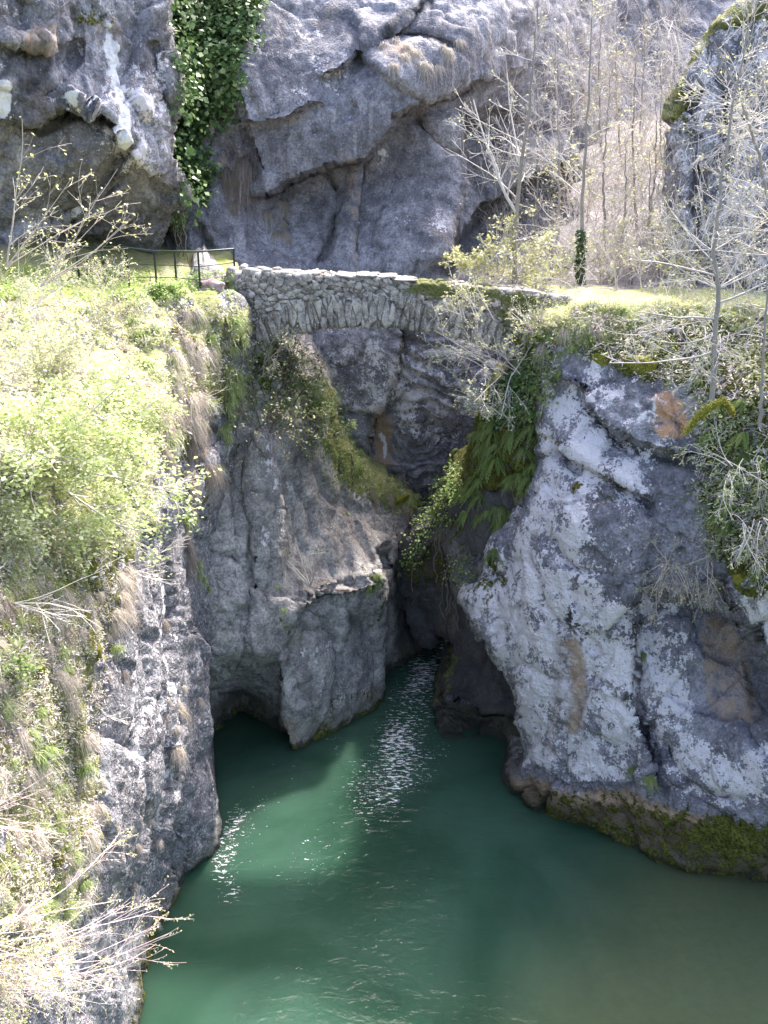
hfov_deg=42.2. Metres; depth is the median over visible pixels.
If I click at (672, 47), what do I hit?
twig tangle
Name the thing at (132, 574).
dry grass tuft
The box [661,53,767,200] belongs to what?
twig tangle
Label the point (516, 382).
ivy patch
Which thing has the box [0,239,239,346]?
grass
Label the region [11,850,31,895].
withered grass tuft
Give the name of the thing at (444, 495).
fern clump
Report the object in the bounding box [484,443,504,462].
fern clump
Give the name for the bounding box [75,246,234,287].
path railing
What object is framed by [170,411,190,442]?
dry grass tuft
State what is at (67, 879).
dry grass tuft
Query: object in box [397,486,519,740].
dark arch rock
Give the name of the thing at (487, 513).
fern clump
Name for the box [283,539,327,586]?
bare shrub
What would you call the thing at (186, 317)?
dry grass tuft
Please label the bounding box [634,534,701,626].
twig tangle
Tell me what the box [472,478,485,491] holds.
fern clump
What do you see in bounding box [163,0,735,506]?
back cliff
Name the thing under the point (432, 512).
fern clump
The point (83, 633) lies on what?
dry grass tuft
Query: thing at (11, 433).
dry grass tuft
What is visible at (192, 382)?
dry grass tuft
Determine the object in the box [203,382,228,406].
bare twigs
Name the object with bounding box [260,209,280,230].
dry grass tuft
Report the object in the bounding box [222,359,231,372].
green grass tuft
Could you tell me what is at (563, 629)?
cliff
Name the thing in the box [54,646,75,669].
green grass tuft
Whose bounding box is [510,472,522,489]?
fern clump
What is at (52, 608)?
dry grass tuft
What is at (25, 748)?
withered grass tuft
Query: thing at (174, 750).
dry grass tuft
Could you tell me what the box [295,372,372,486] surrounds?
wall creeper
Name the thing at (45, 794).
dry grass tuft
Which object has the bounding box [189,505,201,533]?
withered grass tuft
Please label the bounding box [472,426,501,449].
fern clump
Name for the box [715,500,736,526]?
fern clump
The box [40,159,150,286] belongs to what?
budding sapling
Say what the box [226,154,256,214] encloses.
withered grass tuft
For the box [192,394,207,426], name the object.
dry grass tuft
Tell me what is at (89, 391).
dry grass tuft
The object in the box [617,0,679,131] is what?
bare tree
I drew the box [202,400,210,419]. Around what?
dry grass tuft
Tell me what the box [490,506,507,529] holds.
fern clump
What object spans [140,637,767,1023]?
river water
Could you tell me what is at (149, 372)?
green grass tuft
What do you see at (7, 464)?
dry grass tuft
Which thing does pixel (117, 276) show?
budding shrub
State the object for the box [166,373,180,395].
green grass tuft
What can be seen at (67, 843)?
green grass tuft
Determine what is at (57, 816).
green grass tuft
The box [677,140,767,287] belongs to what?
twig tangle
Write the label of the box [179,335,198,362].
dry grass tuft
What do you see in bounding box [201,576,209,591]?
green grass tuft
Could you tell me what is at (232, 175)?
withered grass tuft
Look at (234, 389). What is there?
green grass tuft
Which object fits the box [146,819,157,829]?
dry grass tuft
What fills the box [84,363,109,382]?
dry grass tuft
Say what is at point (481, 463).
fern clump
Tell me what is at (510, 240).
budding shrub
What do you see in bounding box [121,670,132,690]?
withered grass tuft
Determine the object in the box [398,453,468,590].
trailing creeper
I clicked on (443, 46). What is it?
dry grass tuft
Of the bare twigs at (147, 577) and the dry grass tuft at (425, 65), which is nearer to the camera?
the bare twigs at (147, 577)
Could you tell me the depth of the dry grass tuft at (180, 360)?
27.08 m
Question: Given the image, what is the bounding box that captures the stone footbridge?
[224,263,597,380]
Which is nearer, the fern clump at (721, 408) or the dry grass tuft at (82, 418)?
the dry grass tuft at (82, 418)
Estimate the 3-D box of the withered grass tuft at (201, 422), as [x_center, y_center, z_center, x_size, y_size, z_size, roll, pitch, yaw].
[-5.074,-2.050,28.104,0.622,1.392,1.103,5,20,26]
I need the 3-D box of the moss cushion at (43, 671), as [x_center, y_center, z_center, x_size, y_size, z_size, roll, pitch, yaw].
[-5.407,2.535,15.614,0.164,0.339,0.177,21,25,22]
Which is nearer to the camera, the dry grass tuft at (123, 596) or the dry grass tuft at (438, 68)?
the dry grass tuft at (123, 596)
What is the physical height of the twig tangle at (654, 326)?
2.492 m
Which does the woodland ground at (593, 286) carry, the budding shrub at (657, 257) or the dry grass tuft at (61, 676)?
the budding shrub at (657, 257)
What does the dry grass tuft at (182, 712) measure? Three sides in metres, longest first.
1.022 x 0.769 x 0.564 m
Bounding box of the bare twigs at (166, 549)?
[160,529,189,553]
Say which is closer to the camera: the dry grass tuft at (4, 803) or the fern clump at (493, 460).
the dry grass tuft at (4, 803)
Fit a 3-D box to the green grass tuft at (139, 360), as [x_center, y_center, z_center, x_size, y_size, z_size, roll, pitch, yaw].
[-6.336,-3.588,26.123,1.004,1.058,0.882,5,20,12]
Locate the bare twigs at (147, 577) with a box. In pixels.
[131,562,170,594]
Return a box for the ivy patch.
[479,360,544,473]
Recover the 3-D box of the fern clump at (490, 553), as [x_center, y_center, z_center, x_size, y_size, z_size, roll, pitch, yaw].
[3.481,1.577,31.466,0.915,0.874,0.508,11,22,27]
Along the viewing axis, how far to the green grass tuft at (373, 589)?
35.29 m
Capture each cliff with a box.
[0,0,193,254]
[0,257,252,1023]
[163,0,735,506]
[457,263,767,882]
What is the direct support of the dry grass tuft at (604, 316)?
on the cliff at (563, 629)
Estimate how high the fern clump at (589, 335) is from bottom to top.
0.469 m
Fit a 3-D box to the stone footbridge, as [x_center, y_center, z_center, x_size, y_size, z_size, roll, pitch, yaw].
[0.990,-5.561,32.130,12.594,4.797,3.141,2,20,4]
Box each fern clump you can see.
[428,503,445,521]
[437,491,451,502]
[449,488,465,505]
[449,488,467,504]
[454,510,469,528]
[460,485,481,507]
[461,477,474,493]
[463,431,475,440]
[464,492,490,516]
[469,514,481,530]
[470,431,483,444]
[471,420,494,434]
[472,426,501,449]
[472,444,482,462]
[472,452,497,487]
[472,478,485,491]
[474,510,490,523]
[476,436,493,459]
[480,452,505,477]
[481,547,504,568]
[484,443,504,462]
[484,456,507,474]
[485,515,508,536]
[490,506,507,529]
[493,401,511,417]
[494,475,514,489]
[497,429,519,459]
[501,478,524,496]
[502,424,520,442]
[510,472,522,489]
[511,423,539,452]
[511,446,537,468]
[511,479,528,499]
[515,476,531,498]
[516,466,533,481]
[518,410,536,426]
[520,463,536,475]
[524,436,536,447]
[527,383,539,395]
[538,347,552,364]
[552,369,562,382]
[563,345,577,355]
[584,332,597,349]
[624,765,635,777]
[640,651,646,663]
[643,775,660,796]
[684,338,701,349]
[689,379,702,388]
[697,430,719,452]
[702,356,710,369]
[702,515,719,529]
[703,405,725,419]
[710,451,722,466]
[714,525,738,543]
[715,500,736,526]
[719,399,746,414]
[719,432,749,453]
[722,520,731,537]
[725,450,754,480]
[735,541,757,564]
[745,561,766,587]
[750,462,766,477]
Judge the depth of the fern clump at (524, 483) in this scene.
30.70 m
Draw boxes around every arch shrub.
[222,354,319,495]
[242,334,330,433]
[250,313,302,376]
[287,334,332,389]
[307,388,357,442]
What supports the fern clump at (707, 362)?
attached to the cliff at (563, 629)
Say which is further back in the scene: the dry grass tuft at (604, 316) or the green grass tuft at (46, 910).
the dry grass tuft at (604, 316)
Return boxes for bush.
[0,301,106,403]
[0,340,220,579]
[0,466,86,591]
[0,629,45,696]
[41,351,188,472]
[52,440,170,575]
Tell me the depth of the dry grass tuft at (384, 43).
37.22 m
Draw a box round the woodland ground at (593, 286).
[538,111,765,325]
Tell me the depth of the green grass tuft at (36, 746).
15.37 m
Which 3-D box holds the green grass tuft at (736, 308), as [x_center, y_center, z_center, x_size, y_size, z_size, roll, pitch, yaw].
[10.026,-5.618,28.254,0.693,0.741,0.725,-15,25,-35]
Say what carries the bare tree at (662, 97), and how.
on the woodland ground at (593, 286)
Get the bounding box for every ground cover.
[0,262,236,302]
[0,291,239,585]
[0,571,117,1022]
[240,335,430,527]
[517,301,767,564]
[522,287,767,341]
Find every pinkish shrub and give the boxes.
[0,765,74,892]
[0,809,193,1023]
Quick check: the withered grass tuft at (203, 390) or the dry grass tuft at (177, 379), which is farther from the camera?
the withered grass tuft at (203, 390)
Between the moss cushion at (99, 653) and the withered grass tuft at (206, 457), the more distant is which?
the withered grass tuft at (206, 457)
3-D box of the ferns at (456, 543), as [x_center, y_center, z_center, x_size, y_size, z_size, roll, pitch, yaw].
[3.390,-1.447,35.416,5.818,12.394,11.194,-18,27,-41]
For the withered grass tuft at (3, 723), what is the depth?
14.66 m
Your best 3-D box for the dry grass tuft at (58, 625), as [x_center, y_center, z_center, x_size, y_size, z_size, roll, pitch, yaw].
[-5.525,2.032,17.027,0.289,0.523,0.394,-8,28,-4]
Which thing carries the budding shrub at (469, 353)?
on the cliff at (563, 629)
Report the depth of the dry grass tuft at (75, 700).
17.34 m
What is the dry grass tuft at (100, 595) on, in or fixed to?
on the cliff at (161, 665)
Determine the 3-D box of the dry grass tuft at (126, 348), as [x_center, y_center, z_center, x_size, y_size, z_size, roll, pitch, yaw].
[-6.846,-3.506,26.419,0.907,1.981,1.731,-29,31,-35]
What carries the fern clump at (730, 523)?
attached to the cliff at (563, 629)
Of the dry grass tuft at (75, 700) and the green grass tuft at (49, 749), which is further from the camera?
the dry grass tuft at (75, 700)
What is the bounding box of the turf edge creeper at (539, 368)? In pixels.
[507,311,558,439]
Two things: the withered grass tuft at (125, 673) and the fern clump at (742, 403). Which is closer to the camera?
the withered grass tuft at (125, 673)
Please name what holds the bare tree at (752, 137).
on the cliff at (563, 629)
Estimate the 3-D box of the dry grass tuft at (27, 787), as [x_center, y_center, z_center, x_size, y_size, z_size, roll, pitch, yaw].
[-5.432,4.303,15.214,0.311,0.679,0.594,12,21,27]
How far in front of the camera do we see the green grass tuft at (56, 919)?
16.71 m
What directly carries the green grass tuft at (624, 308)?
on the cliff at (563, 629)
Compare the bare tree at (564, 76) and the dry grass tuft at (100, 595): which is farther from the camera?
the bare tree at (564, 76)
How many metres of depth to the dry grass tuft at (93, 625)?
18.25 m
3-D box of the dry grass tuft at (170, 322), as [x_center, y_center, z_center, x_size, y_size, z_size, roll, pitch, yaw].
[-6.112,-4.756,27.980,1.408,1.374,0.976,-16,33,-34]
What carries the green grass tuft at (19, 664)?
attached to the cliff at (161, 665)
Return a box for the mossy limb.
[681,395,737,435]
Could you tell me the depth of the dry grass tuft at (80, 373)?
22.51 m
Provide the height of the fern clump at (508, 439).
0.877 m
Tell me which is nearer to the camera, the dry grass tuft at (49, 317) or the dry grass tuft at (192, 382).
the dry grass tuft at (49, 317)
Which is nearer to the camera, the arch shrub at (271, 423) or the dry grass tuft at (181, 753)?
the dry grass tuft at (181, 753)
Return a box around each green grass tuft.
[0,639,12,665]
[0,693,27,738]
[0,893,16,915]
[1,333,26,348]
[1,562,24,598]
[4,756,25,776]
[8,305,33,327]
[9,861,25,881]
[11,658,36,691]
[13,616,25,632]
[23,597,36,606]
[25,725,51,756]
[25,738,72,788]
[29,742,45,758]
[30,557,50,579]
[34,705,49,724]
[37,895,58,931]
[40,820,56,834]
[49,914,63,935]
[50,577,70,600]
[50,778,74,802]
[50,900,63,914]
[52,822,75,853]
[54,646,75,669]
[54,804,67,828]
[55,881,70,900]
[57,898,74,918]
[61,900,83,933]
[63,664,76,678]
[64,839,75,855]
[69,848,88,877]
[71,304,101,321]
[72,757,102,794]
[76,877,97,901]
[78,568,93,587]
[82,370,94,392]
[90,327,102,340]
[91,337,107,348]
[106,643,129,663]
[112,297,144,318]
[124,315,138,326]
[126,329,161,352]
[131,354,163,382]
[134,358,165,384]
[144,322,166,343]
[145,368,164,388]
[165,432,187,464]
[166,356,179,367]
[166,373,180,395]
[182,515,202,540]
[193,310,210,326]
[195,560,208,577]
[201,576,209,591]
[204,330,221,359]
[207,399,223,419]
[218,424,235,445]
[220,434,238,450]
[221,363,243,389]
[221,379,238,396]
[221,398,243,424]
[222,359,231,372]
[224,384,250,417]
[225,344,242,362]
[225,422,232,430]
[226,412,240,431]
[227,314,245,343]
[228,376,249,412]
[229,372,248,396]
[233,380,250,400]
[236,334,252,354]
[350,456,360,473]
[360,585,380,601]
[370,572,386,586]
[372,487,381,507]
[399,499,413,507]
[543,333,551,347]
[572,320,588,339]
[581,300,602,315]
[584,300,597,313]
[610,304,628,316]
[698,305,708,313]
[721,321,747,333]
[725,313,734,325]
[730,301,750,315]
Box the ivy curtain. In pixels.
[164,0,271,264]
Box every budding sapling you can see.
[6,124,102,266]
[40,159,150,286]
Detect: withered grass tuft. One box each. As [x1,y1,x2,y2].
[0,630,12,638]
[0,710,12,737]
[1,599,27,633]
[5,719,22,745]
[9,615,25,633]
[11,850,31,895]
[14,897,32,939]
[16,735,38,776]
[62,625,80,665]
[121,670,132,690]
[136,843,145,862]
[154,403,182,453]
[160,444,183,486]
[163,619,173,634]
[163,715,171,732]
[168,352,186,373]
[175,401,197,443]
[183,468,201,510]
[184,526,193,546]
[185,470,203,523]
[185,536,197,565]
[185,546,203,582]
[186,445,203,476]
[186,559,203,592]
[188,426,219,469]
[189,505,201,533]
[197,416,212,462]
[199,386,209,401]
[201,449,218,482]
[201,464,228,506]
[202,462,217,493]
[202,464,228,505]
[216,169,246,206]
[218,164,234,206]
[218,168,230,203]
[221,176,243,214]
[221,199,245,220]
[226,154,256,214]
[228,170,254,200]
[230,177,257,212]
[237,163,262,211]
[370,487,380,508]
[385,492,395,514]
[395,472,405,480]
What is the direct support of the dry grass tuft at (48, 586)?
on the cliff at (161, 665)
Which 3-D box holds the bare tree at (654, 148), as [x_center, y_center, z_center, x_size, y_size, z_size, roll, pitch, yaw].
[9.749,-12.484,35.740,1.847,5.114,2.016,0,20,0]
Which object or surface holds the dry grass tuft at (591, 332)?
on the cliff at (563, 629)
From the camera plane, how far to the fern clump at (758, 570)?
24.70 m
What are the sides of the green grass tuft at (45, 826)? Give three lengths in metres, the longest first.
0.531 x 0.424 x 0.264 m
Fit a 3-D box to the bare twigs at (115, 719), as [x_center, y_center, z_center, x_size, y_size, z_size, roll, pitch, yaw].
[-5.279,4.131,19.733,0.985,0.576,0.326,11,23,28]
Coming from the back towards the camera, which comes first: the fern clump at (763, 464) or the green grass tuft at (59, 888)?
the fern clump at (763, 464)
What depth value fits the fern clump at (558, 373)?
28.89 m
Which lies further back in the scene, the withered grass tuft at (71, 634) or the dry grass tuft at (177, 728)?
the dry grass tuft at (177, 728)
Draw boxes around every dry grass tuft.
[0,422,25,445]
[0,424,25,444]
[0,439,44,499]
[0,639,13,663]
[0,677,12,701]
[0,767,20,812]
[0,788,14,822]
[0,891,13,912]
[7,699,31,723]
[11,818,26,862]
[12,727,35,770]
[12,840,30,859]
[16,696,31,711]
[18,773,41,813]
[18,904,41,940]
[19,443,53,492]
[20,763,44,808]
[26,800,39,813]
[28,308,62,327]
[28,823,53,880]
[29,762,60,805]
[32,575,50,596]
[32,760,48,794]
[37,843,52,871]
[39,716,53,741]
[40,788,51,802]
[43,639,56,661]
[44,924,71,966]
[46,580,57,599]
[48,600,70,634]
[51,666,75,707]
[52,618,68,644]
[55,586,87,630]
[55,874,78,912]
[56,920,77,956]
[57,677,81,714]
[63,365,90,384]
[65,404,116,455]
[65,699,79,718]
[66,699,84,727]
[66,852,78,875]
[69,674,90,703]
[72,530,98,562]
[74,849,86,877]
[75,729,110,789]
[75,773,91,799]
[76,627,92,652]
[76,886,102,931]
[79,807,87,821]
[80,383,98,413]
[81,592,105,620]
[82,825,107,867]
[83,850,103,884]
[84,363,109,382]
[87,805,101,821]
[91,619,102,640]
[93,591,106,611]
[93,802,110,828]
[98,778,107,788]
[104,607,138,642]
[105,634,115,645]
[106,620,127,648]
[116,570,138,603]
[119,589,139,630]
[120,302,141,318]
[121,341,139,364]
[121,564,154,603]
[121,603,142,643]
[122,575,146,628]
[132,881,138,895]
[141,374,175,416]
[146,392,176,457]
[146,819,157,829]
[154,838,164,854]
[159,342,169,350]
[160,318,182,338]
[162,411,179,449]
[166,746,182,769]
[168,352,196,399]
[169,370,182,392]
[169,746,194,785]
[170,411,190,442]
[170,725,184,747]
[171,379,189,407]
[176,309,197,328]
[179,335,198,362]
[179,703,195,738]
[181,393,209,442]
[185,351,211,387]
[185,411,200,433]
[185,413,212,440]
[189,340,202,360]
[189,376,197,391]
[191,307,211,329]
[191,344,215,377]
[192,389,213,421]
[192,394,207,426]
[195,340,207,354]
[195,364,205,387]
[196,697,204,710]
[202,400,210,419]
[206,343,224,394]
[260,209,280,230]
[270,232,280,242]
[275,230,291,247]
[276,198,291,226]
[276,231,291,244]
[375,40,388,53]
[385,62,398,81]
[389,37,400,45]
[392,64,402,81]
[396,52,412,71]
[398,42,414,58]
[406,49,420,63]
[409,49,426,61]
[415,59,435,97]
[434,63,446,89]
[439,44,448,57]
[440,47,462,82]
[453,38,470,56]
[522,324,535,349]
[529,341,548,378]
[551,327,571,352]
[566,323,589,354]
[581,324,601,344]
[588,316,609,337]
[595,311,610,327]
[644,307,659,324]
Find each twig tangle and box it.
[564,290,628,338]
[593,0,714,102]
[598,277,711,364]
[617,181,732,301]
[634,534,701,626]
[657,534,729,622]
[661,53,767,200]
[661,291,767,396]
[662,207,767,314]
[670,407,767,538]
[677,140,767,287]
[687,234,767,373]
[724,518,767,598]
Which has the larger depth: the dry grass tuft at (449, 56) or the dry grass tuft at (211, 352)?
the dry grass tuft at (449, 56)
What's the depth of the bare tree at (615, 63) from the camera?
43.02 m
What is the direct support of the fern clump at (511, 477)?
attached to the ferns at (456, 543)
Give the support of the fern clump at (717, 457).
attached to the cliff at (563, 629)
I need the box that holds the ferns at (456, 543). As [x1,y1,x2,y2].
[416,357,562,598]
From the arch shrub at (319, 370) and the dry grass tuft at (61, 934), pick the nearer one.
the dry grass tuft at (61, 934)
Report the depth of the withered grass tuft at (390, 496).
38.80 m
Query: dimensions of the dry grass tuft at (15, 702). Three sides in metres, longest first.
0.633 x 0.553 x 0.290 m
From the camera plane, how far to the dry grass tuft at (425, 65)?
36.74 m
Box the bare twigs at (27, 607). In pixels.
[14,547,125,642]
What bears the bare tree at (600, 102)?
on the woodland ground at (593, 286)
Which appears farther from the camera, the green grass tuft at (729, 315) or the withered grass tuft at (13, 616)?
the green grass tuft at (729, 315)
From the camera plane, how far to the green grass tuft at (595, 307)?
28.95 m
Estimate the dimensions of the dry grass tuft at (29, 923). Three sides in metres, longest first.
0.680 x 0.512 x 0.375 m
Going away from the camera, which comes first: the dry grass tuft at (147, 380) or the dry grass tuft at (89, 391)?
the dry grass tuft at (89, 391)
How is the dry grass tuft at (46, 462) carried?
on the cliff at (161, 665)
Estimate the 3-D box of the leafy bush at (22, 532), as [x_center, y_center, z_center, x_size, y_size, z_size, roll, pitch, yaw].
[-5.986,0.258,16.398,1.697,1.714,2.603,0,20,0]
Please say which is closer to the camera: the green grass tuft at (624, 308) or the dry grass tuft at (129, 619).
the dry grass tuft at (129, 619)
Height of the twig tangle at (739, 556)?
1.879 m
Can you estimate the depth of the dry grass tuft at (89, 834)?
17.91 m
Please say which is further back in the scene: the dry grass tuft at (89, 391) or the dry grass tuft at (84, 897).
the dry grass tuft at (89, 391)
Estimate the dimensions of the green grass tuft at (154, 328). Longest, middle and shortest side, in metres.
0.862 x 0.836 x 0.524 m
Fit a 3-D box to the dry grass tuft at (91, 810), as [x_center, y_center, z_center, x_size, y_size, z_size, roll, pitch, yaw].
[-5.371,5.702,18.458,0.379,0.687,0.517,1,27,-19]
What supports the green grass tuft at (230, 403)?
attached to the cliff at (161, 665)
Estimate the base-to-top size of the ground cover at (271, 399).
8.785 m
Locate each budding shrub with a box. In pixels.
[0,216,80,330]
[0,277,94,397]
[11,276,121,378]
[13,223,129,315]
[68,250,137,307]
[89,279,164,333]
[416,304,536,430]
[436,268,493,321]
[438,245,490,277]
[449,366,508,422]
[467,213,553,289]
[472,205,604,288]
[505,285,569,340]
[528,109,663,221]
[578,117,669,189]
[583,176,725,285]
[621,207,710,289]
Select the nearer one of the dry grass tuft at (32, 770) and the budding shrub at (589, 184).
the dry grass tuft at (32, 770)
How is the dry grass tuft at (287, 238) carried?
attached to the back cliff at (337, 134)
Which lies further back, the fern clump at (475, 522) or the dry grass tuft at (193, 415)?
the fern clump at (475, 522)
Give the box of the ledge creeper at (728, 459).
[683,404,767,580]
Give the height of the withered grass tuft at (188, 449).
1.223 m
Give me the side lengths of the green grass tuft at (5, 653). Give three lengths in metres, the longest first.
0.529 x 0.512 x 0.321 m
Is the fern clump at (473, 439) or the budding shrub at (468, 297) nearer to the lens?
the budding shrub at (468, 297)
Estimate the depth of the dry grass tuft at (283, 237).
40.10 m
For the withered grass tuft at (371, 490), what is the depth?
38.07 m
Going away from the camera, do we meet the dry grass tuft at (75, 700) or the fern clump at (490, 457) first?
the dry grass tuft at (75, 700)
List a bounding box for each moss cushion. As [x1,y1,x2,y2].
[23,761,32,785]
[36,663,45,680]
[51,853,63,868]
[63,579,71,590]
[83,612,90,623]
[87,557,99,579]
[87,630,94,649]
[96,646,102,660]
[171,325,178,334]
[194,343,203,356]
[395,494,408,504]
[591,353,609,366]
[621,355,657,373]
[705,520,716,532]
[732,573,744,584]
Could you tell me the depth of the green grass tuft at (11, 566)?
16.00 m
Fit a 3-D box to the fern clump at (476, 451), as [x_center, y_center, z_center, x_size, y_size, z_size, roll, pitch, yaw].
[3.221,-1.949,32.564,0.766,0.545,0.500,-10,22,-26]
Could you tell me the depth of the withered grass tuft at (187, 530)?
28.02 m
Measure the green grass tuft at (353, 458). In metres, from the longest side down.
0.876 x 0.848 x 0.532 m
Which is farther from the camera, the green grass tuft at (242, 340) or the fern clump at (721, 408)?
the green grass tuft at (242, 340)
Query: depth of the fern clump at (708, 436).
26.24 m
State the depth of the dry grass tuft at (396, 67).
36.54 m
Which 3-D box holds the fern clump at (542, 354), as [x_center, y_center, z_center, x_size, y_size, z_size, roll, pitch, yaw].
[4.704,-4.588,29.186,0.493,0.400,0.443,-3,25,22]
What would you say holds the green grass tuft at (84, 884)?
attached to the cliff at (161, 665)
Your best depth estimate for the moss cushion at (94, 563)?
18.35 m
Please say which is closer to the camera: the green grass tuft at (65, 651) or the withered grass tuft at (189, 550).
the green grass tuft at (65, 651)
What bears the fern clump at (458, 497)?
attached to the ferns at (456, 543)
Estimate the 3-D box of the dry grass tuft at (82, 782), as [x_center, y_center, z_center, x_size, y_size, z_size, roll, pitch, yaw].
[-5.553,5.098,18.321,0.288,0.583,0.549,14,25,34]
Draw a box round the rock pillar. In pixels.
[660,0,767,291]
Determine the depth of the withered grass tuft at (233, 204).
38.75 m
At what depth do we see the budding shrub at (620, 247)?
31.91 m
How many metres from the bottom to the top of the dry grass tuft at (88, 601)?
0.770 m
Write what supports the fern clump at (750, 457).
attached to the cliff at (563, 629)
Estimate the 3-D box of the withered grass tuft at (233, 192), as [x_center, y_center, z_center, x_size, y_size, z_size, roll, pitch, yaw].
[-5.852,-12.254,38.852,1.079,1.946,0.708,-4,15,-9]
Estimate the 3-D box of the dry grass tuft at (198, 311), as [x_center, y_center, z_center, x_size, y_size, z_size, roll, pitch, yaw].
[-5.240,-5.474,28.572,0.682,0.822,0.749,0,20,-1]
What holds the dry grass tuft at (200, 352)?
on the cliff at (161, 665)
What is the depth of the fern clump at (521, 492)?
30.89 m
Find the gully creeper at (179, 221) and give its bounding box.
[168,212,189,256]
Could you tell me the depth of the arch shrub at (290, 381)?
32.21 m
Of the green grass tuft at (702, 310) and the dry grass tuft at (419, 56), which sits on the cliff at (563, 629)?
the green grass tuft at (702, 310)
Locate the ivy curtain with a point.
(227, 55)
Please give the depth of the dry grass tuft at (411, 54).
36.84 m
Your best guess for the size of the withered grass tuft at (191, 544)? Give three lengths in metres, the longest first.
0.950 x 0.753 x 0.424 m
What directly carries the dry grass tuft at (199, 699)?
attached to the cliff at (161, 665)
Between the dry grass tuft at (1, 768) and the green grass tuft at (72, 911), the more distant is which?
the green grass tuft at (72, 911)
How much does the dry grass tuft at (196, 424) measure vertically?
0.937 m
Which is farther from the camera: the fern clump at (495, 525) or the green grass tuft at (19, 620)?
the fern clump at (495, 525)
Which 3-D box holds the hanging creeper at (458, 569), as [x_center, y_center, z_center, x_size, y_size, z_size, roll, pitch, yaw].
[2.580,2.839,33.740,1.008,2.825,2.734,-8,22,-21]
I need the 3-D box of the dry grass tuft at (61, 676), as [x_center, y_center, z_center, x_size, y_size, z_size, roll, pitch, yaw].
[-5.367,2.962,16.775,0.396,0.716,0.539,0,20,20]
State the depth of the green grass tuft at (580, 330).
28.74 m
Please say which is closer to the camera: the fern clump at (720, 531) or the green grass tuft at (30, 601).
the green grass tuft at (30, 601)
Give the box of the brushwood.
[458,0,705,291]
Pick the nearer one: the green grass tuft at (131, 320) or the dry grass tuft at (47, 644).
the dry grass tuft at (47, 644)
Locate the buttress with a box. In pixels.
[185,246,426,750]
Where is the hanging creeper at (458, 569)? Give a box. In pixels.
[439,554,477,630]
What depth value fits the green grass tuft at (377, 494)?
38.27 m
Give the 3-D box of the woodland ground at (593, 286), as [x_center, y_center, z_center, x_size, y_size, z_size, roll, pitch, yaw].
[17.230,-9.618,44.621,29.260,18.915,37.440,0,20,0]
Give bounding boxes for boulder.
[197,277,224,293]
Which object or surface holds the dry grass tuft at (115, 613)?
attached to the cliff at (161, 665)
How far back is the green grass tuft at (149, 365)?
25.92 m
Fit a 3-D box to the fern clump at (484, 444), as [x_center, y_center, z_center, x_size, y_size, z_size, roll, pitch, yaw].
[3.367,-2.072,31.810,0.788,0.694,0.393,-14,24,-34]
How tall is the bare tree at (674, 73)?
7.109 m
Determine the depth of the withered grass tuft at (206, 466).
28.65 m
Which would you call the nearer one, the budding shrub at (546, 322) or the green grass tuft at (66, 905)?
the green grass tuft at (66, 905)
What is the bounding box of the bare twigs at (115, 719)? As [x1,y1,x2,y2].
[107,708,133,723]
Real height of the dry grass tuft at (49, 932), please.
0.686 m
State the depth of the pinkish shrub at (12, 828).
12.80 m
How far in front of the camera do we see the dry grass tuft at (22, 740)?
15.02 m
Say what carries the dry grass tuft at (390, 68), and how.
attached to the back cliff at (337, 134)
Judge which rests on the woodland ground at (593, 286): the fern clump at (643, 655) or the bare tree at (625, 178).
the bare tree at (625, 178)
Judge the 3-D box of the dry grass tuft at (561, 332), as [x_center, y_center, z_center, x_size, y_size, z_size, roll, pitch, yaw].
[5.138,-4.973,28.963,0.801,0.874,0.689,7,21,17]
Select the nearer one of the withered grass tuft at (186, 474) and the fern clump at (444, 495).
the withered grass tuft at (186, 474)
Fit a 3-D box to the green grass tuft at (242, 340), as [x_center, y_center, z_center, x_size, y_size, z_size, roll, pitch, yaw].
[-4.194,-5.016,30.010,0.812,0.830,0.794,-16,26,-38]
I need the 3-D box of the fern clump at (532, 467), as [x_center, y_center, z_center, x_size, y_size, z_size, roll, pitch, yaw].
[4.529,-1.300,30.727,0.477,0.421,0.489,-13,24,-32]
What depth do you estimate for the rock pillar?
31.94 m
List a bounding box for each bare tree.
[439,0,599,286]
[486,67,570,272]
[515,35,622,265]
[532,18,594,190]
[537,0,634,284]
[572,79,641,256]
[573,0,636,151]
[591,139,654,262]
[593,38,664,229]
[594,14,646,166]
[601,0,767,400]
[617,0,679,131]
[626,88,670,236]
[630,144,682,276]
[641,0,767,259]
[641,7,681,161]
[651,0,699,87]
[738,187,767,426]
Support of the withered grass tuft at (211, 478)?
attached to the cliff at (161, 665)
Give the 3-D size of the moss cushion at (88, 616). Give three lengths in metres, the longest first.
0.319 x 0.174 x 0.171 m
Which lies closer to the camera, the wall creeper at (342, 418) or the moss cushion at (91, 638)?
the moss cushion at (91, 638)
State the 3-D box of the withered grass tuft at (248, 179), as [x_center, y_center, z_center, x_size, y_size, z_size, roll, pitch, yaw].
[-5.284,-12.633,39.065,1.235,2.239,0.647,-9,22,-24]
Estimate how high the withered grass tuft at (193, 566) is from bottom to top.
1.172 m
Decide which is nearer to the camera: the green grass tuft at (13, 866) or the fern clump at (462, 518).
the green grass tuft at (13, 866)

